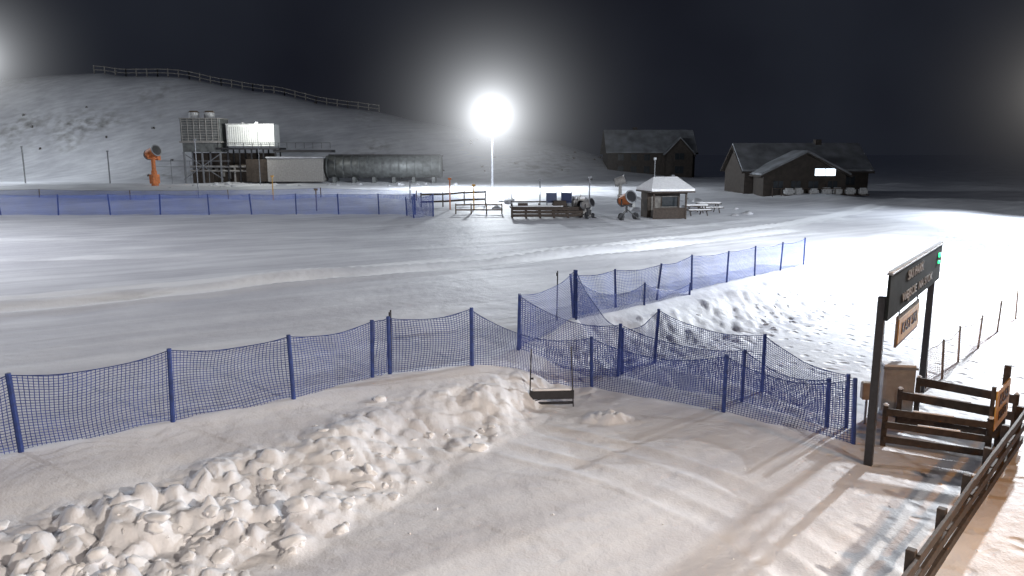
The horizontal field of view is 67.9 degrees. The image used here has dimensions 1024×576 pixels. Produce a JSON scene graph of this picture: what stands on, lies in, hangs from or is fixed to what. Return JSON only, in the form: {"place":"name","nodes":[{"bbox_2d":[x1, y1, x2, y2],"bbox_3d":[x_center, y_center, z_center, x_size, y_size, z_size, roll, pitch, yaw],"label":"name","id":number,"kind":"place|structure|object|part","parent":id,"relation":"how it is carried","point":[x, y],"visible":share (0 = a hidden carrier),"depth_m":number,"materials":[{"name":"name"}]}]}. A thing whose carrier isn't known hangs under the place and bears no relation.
{"place":"outdoors","nodes":[
{"label":"outdoors","id":0,"kind":"place"},
{"bbox_2d":[0,73,1023,575],"bbox_3d":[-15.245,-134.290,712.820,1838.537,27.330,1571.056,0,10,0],"label":"snowy ground","id":1,"kind":"structure","parent":0,"point":[604,481],"depth_m":24.52,"materials":[{"name":"white snow"}]},
{"bbox_2d":[20,146,25,182],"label":"lamp post","id":2,"kind":"object","parent":1,"relation":"on","point":[23,163],"visible":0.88,"depth_m":143.01,"materials":[{"name":"grey metal"}]},
{"bbox_2d":[106,151,110,182],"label":"lamp post","id":3,"kind":"object","parent":1,"relation":"on","point":[108,167],"visible":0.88,"depth_m":143.16,"materials":[{"name":"grey metal"}]},
{"bbox_2d":[143,144,161,185],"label":"snow cannon","id":4,"kind":"object","parent":1,"relation":"on","point":[152,153],"visible":1,"depth_m":134.93,"materials":[{"name":"orange paint"}]},
{"bbox_2d":[193,139,198,197],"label":"lamp post","id":5,"kind":"object","parent":1,"relation":"on","point":[194,140],"visible":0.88,"depth_m":98.69,"materials":[{"name":"metal"}]},
{"bbox_2d":[0,193,415,214],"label":"safety net fence","id":6,"kind":"object","parent":1,"relation":"on","point":[338,203],"visible":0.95,"depth_m":73.32,"materials":[{"name":"blue paint"}]},
{"bbox_2d":[93,65,379,112],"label":"ridge rail fence","id":7,"kind":"object","parent":1,"relation":"on","point":[189,75],"visible":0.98,"depth_m":193.12,"materials":[{"name":"brown wood"}]},
{"bbox_2d":[0,307,473,453],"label":"safety net fence","id":8,"kind":"object","parent":1,"relation":"on","point":[19,440],"visible":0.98,"depth_m":17.44,"materials":[{"name":"blue paint"}]},
{"bbox_2d":[0,395,496,575],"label":"snow clods","id":9,"kind":"object","parent":1,"relation":"on","point":[293,504],"visible":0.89,"depth_m":13.38,"materials":[{"name":"white snow"}]},
{"bbox_2d":[0,188,511,199],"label":"rail fence","id":10,"kind":"object","parent":1,"relation":"on","point":[180,192],"visible":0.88,"depth_m":95.81,"materials":[{"name":"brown wood"}]},
{"bbox_2d":[255,122,260,184],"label":"lamp post","id":11,"kind":"object","parent":1,"relation":"on","point":[258,154],"visible":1,"depth_m":140.99,"materials":[{"name":"metal"}]},
{"bbox_2d":[270,175,273,196],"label":"marker post","id":12,"kind":"object","parent":1,"relation":"on","point":[272,176],"visible":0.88,"depth_m":95.13,"materials":[{"name":"orange wood"}]},
{"bbox_2d":[170,111,442,183],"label":"snowmaking plant","id":13,"kind":"object","parent":1,"relation":"on","point":[209,132],"visible":0.95,"depth_m":145.37,"materials":[{"name":"metal"}]},
{"bbox_2d":[22,102,601,179],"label":"hillside scrub","id":14,"kind":"object","parent":1,"relation":"on","point":[315,103],"visible":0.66,"depth_m":175.30,"materials":[{"name":"brown plant"}]},
{"bbox_2d":[314,188,317,210],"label":"marker post","id":15,"kind":"object","parent":1,"relation":"on","point":[315,189],"visible":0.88,"depth_m":77.50,"materials":[{"name":"grey wood"}]},
{"bbox_2d":[389,310,391,362],"bbox_3d":[-3.275,1.553,20.558,0.059,1.951,0.085,4,11,22],"label":"marker pole","id":16,"kind":"object","parent":1,"relation":"on","point":[391,331],"visible":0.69,"depth_m":20.47,"materials":[{"name":"blue metal"}]},
{"bbox_2d":[408,180,410,200],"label":"marker post","id":17,"kind":"object","parent":1,"relation":"on","point":[409,181],"visible":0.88,"depth_m":89.33,"materials":[{"name":"metal"}]},
{"bbox_2d":[405,194,433,217],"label":"safety net fence","id":18,"kind":"object","parent":1,"relation":"on","point":[422,202],"visible":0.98,"depth_m":70.91,"materials":[{"name":"blue paint"}]},
{"bbox_2d":[448,178,450,209],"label":"marker post","id":19,"kind":"object","parent":1,"relation":"on","point":[449,179],"visible":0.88,"depth_m":79.52,"materials":[{"name":"orange paint"}]},
{"bbox_2d":[420,190,485,206],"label":"wooden barrier","id":20,"kind":"object","parent":1,"relation":"on","point":[442,194],"visible":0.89,"depth_m":84.46,"materials":[{"name":"brown wood"}]},
{"bbox_2d":[168,182,752,215],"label":"snow piles","id":21,"kind":"object","parent":1,"relation":"on","point":[635,209],"visible":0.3,"depth_m":92.20,"materials":[{"name":"white snow"}]},
{"bbox_2d":[472,184,474,208],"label":"marker post","id":22,"kind":"object","parent":1,"relation":"on","point":[473,185],"visible":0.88,"depth_m":79.51,"materials":[{"name":"white plastic"}]},
{"bbox_2d":[455,203,502,213],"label":"wooden barrier","id":23,"kind":"object","parent":1,"relation":"on","point":[486,209],"visible":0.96,"depth_m":74.43,"materials":[{"name":"brown wood"}]},
{"bbox_2d":[478,113,505,189],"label":"floodlight mast","id":24,"kind":"object","parent":1,"relation":"on","point":[492,115],"visible":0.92,"depth_m":118.61,"materials":[{"name":"metal"}]},
{"bbox_2d":[538,179,541,204],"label":"marker post","id":25,"kind":"object","parent":1,"relation":"on","point":[539,180],"visible":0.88,"depth_m":81.39,"materials":[{"name":"metal"}]},
{"bbox_2d":[510,200,582,218],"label":"timber platform","id":26,"kind":"structure","parent":1,"relation":"on","point":[558,205],"depth_m":69.68,"materials":[{"name":"brown wood"}]},
{"bbox_2d":[546,192,556,205],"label":"lift chair","id":27,"kind":"object","parent":26,"relation":"on","point":[550,197],"visible":0.87,"depth_m":70.62,"materials":[{"name":"blue plastic"}]},
{"bbox_2d":[561,192,571,205],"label":"lift chair","id":28,"kind":"object","parent":26,"relation":"on","point":[567,197],"visible":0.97,"depth_m":70.42,"materials":[{"name":"blue plastic"}]},
{"bbox_2d":[518,270,574,348],"bbox_3d":[1.250,0.702,25.137,0.149,1.952,4.953,5,11,24],"label":"safety net fence","id":29,"kind":"object","parent":1,"relation":"on","point":[554,297],"visible":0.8,"depth_m":25.23,"materials":[{"name":"blue paint"}]},
{"bbox_2d":[529,347,573,406],"bbox_3d":[1.084,2.474,21.065,1.258,1.656,0.335,-1,10,-4],"label":"snow drag board","id":30,"kind":"object","parent":1,"relation":"on","point":[550,393],"visible":0.85,"depth_m":21.03,"materials":[{"name":"black metal"}]},
{"bbox_2d":[556,271,557,320],"bbox_3d":[1.605,0.378,27.103,0.059,2.001,0.085,4,11,22],"label":"marker pole","id":31,"kind":"object","parent":1,"relation":"on","point":[557,294],"visible":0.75,"depth_m":27.08,"materials":[{"name":"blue metal"}]},
{"bbox_2d":[570,195,590,215],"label":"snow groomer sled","id":32,"kind":"object","parent":1,"relation":"on","point":[577,200],"visible":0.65,"depth_m":70.52,"materials":[{"name":"white metal"}]},
{"bbox_2d":[577,201,590,214],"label":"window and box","id":33,"kind":"structure","parent":32,"relation":"in","point":[578,204],"depth_m":70.70,"materials":[{"name":"black metal"}]},
{"bbox_2d":[579,197,595,218],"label":"snow cannon","id":34,"kind":"object","parent":1,"relation":"on","point":[588,204],"visible":1,"depth_m":69.04,"materials":[{"name":"black metal"}]},
{"bbox_2d":[613,175,626,197],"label":"snow cannon","id":35,"kind":"object","parent":1,"relation":"on","point":[619,181],"visible":0.91,"depth_m":90.86,"materials":[{"name":"metal"}]},
{"bbox_2d":[617,190,639,219],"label":"snow cannon","id":36,"kind":"object","parent":1,"relation":"on","point":[627,198],"visible":1,"depth_m":67.81,"materials":[{"name":"orange metal"}]},
{"bbox_2d":[575,278,690,319],"bbox_3d":[4.949,0.074,29.520,7.325,1.726,0.259,-10,14,-43],"label":"safety net fence","id":37,"kind":"object","parent":1,"relation":"on","point":[643,296],"visible":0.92,"depth_m":28.84,"materials":[{"name":"blue paint"}]},
{"bbox_2d":[303,418,977,575],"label":"snow crumbs","id":38,"kind":"object","parent":1,"relation":"on","point":[437,508],"visible":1,"depth_m":15.15,"materials":[{"name":"white snow"}]},
{"bbox_2d":[603,144,694,176],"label":"walls","id":39,"kind":"structure","parent":1,"relation":"on","point":[611,161],"depth_m":174.73,"materials":[{"name":"brown wood"}]},
{"bbox_2d":[600,131,697,153],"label":"roof","id":40,"kind":"structure","parent":39,"relation":"on","point":[602,144],"depth_m":174.39,"materials":[{"name":"brown wood"}]},
{"bbox_2d":[604,130,697,152],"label":"roof snow","id":41,"kind":"structure","parent":40,"relation":"on","point":[638,141],"depth_m":176.02,"materials":[{"name":"white snow"}]},
{"bbox_2d":[617,153,684,173],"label":"windows frames","id":42,"kind":"structure","parent":39,"relation":"in","point":[649,160],"depth_m":174.49,"materials":[{"name":"brown wood"}]},
{"bbox_2d":[618,153,683,172],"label":"windows","id":43,"kind":"structure","parent":42,"relation":"in","point":[679,169],"depth_m":174.33,"materials":[{"name":"black glass"}]},
{"bbox_2d":[473,310,857,444],"bbox_3d":[3.945,2.094,20.851,10.047,2.890,2.429,3,11,18],"label":"safety net fence","id":44,"kind":"object","parent":1,"relation":"on","point":[853,411],"visible":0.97,"depth_m":21.03,"materials":[{"name":"blue paint"}]},
{"bbox_2d":[636,157,695,218],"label":"wooden kiosk","id":45,"kind":"object","parent":1,"relation":"on","point":[660,197],"visible":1,"depth_m":68.89,"materials":[{"name":"brown wood"}]},
{"bbox_2d":[651,196,678,216],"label":"window frame and door","id":46,"kind":"structure","parent":45,"relation":"in","point":[657,198],"depth_m":69.71,"materials":[{"name":"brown wood"}]},
{"bbox_2d":[662,197,676,206],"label":"window","id":47,"kind":"structure","parent":45,"relation":"in","point":[666,201],"depth_m":69.95,"materials":[{"name":"grey glass"}]},
{"bbox_2d":[517,294,830,427],"bbox_3d":[4.583,1.821,22.052,8.836,2.973,2.174,5,11,25],"label":"safety net fence","id":48,"kind":"object","parent":1,"relation":"on","point":[744,352],"visible":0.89,"depth_m":22.84,"materials":[{"name":"blue paint"}]},
{"bbox_2d":[664,140,692,177],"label":"wall","id":49,"kind":"structure","parent":1,"relation":"on","point":[670,161],"depth_m":172.58,"materials":[{"name":"brown wood"}]},
{"bbox_2d":[662,139,695,156],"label":"roof dormer","id":50,"kind":"object","parent":49,"relation":"on","point":[685,144],"visible":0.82,"depth_m":171.50,"materials":[{"name":"brown wood"}]},
{"bbox_2d":[662,137,695,154],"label":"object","id":51,"kind":"object","parent":50,"relation":"on","point":[675,141],"visible":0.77,"depth_m":171.88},
{"bbox_2d":[569,237,805,317],"bbox_3d":[8.876,-0.757,33.757,0.542,1.822,18.846,10,14,44],"label":"safety net fence","id":52,"kind":"object","parent":1,"relation":"on","point":[691,263],"visible":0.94,"depth_m":32.64,"materials":[{"name":"blue paint"}]},
{"bbox_2d":[682,204,711,215],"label":"picnic table","id":53,"kind":"object","parent":1,"relation":"on","point":[697,205],"visible":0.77,"depth_m":72.28,"materials":[{"name":"brown wood"}]},
{"bbox_2d":[696,202,722,212],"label":"picnic table","id":54,"kind":"object","parent":1,"relation":"on","point":[718,206],"visible":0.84,"depth_m":75.34,"materials":[{"name":"brown wood"}]},
{"bbox_2d":[574,270,850,427],"bbox_3d":[5.488,1.559,23.467,10.405,3.055,2.140,9,14,42],"label":"safety net fence","id":55,"kind":"object","parent":1,"relation":"on","point":[764,352],"visible":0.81,"depth_m":23.66,"materials":[{"name":"blue paint"}]},
{"bbox_2d":[720,139,874,196],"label":"restaurant lodge","id":56,"kind":"structure","parent":1,"relation":"on","point":[765,169],"depth_m":107.85,"materials":[{"name":"brown wood"}]},
{"bbox_2d":[773,176,854,189],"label":"windows","id":57,"kind":"structure","parent":56,"relation":"in","point":[851,181],"depth_m":103.40,"materials":[{"name":"black glass"}]},
{"bbox_2d":[772,175,855,190],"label":"windows frames","id":58,"kind":"structure","parent":56,"relation":"in","point":[852,175],"depth_m":103.38,"materials":[{"name":"brown wood"}]},
{"bbox_2d":[815,169,835,175],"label":"lit window","id":59,"kind":"structure","parent":56,"relation":"in","point":[818,172],"depth_m":103.08,"materials":[{"name":"white glass"}]},
{"bbox_2d":[814,168,836,176],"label":"lit window frames","id":60,"kind":"structure","parent":56,"relation":"in","point":[814,168],"depth_m":103.08,"materials":[{"name":"white wood"}]},
{"bbox_2d":[686,247,949,356],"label":"snow clods","id":61,"kind":"object","parent":1,"relation":"on","point":[838,265],"visible":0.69,"depth_m":35.16,"materials":[{"name":"white snow"}]},
{"bbox_2d":[782,187,868,195],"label":"covered machines","id":62,"kind":"object","parent":1,"relation":"on","point":[847,191],"visible":0.75,"depth_m":101.90,"materials":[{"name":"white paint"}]},
{"bbox_2d":[860,381,869,423],"bbox_3d":[9.200,3.038,19.744,0.300,1.225,0.200,1,10,8],"label":"junction box","id":63,"kind":"object","parent":1,"relation":"on","point":[864,390],"visible":0.62,"depth_m":19.62,"materials":[{"name":"metal"}]},
{"bbox_2d":[878,361,918,416],"bbox_3d":[10.299,2.714,20.392,0.880,1.450,0.500,1,10,8],"label":"electrical cabinet","id":64,"kind":"object","parent":1,"relation":"on","point":[895,375],"visible":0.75,"depth_m":20.18,"materials":[{"name":"metal"}]},
{"bbox_3d":[10.270,2.727,20.182,0.680,1.000,0.037,1,10,8],"label":"door","id":65,"kind":"part","parent":64,"relation":"part of","materials":[{"name":"beige metal"}]},
{"bbox_2d":[863,241,943,466],"bbox_3d":[10.131,1.454,19.451,0.285,4.682,7.038,8,13,36],"label":"entrance gate sign","id":66,"kind":"object","parent":1,"relation":"on","point":[911,279],"visible":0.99,"depth_m":17.94,"materials":[{"name":"black metal"}]},
{"bbox_2d":[880,403,994,455],"bbox_3d":[9.914,3.463,17.816,2.274,1.269,0.178,5,11,24],"label":"wooden barrier","id":67,"kind":"object","parent":1,"relation":"on","point":[988,424],"visible":0.87,"depth_m":17.71,"materials":[{"name":"brown wood"}]},
{"bbox_2d":[895,387,1001,446],"bbox_3d":[10.786,3.273,18.850,2.289,1.312,0.178,7,12,33],"label":"wooden barrier","id":68,"kind":"object","parent":1,"relation":"on","point":[942,401],"visible":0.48,"depth_m":18.77,"materials":[{"name":"brown wood"}]},
{"bbox_2d":[901,405,1023,575],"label":"wooden rail fence","id":69,"kind":"object","parent":1,"relation":"on","point":[960,514],"visible":0.98,"depth_m":13.85,"materials":[{"name":"brown wood"}]},
{"bbox_2d":[913,375,1019,427],"bbox_3d":[11.733,3.113,19.738,2.328,1.321,0.178,8,13,39],"label":"wooden barrier","id":70,"kind":"object","parent":1,"relation":"on","point":[963,389],"visible":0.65,"depth_m":19.61,"materials":[{"name":"brown wood"}]},
{"bbox_2d":[925,290,1023,388],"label":"orange net fence","id":71,"kind":"object","parent":1,"relation":"on","point":[979,337],"visible":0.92,"depth_m":25.91,"materials":[{"name":"brown plastic"}]},
{"bbox_2d":[989,364,1011,430],"bbox_3d":[11.434,2.983,17.876,0.183,2.100,1.570,9,14,42],"label":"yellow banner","id":72,"kind":"object","parent":1,"relation":"on","point":[1001,404],"visible":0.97,"depth_m":17.62,"materials":[{"name":"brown wood"}]},
{"bbox_2d":[0,0,1023,154],"label":"sky","id":73,"kind":"structure","parent":0,"point":[886,77],"materials":[{"name":"black"}]}
]}

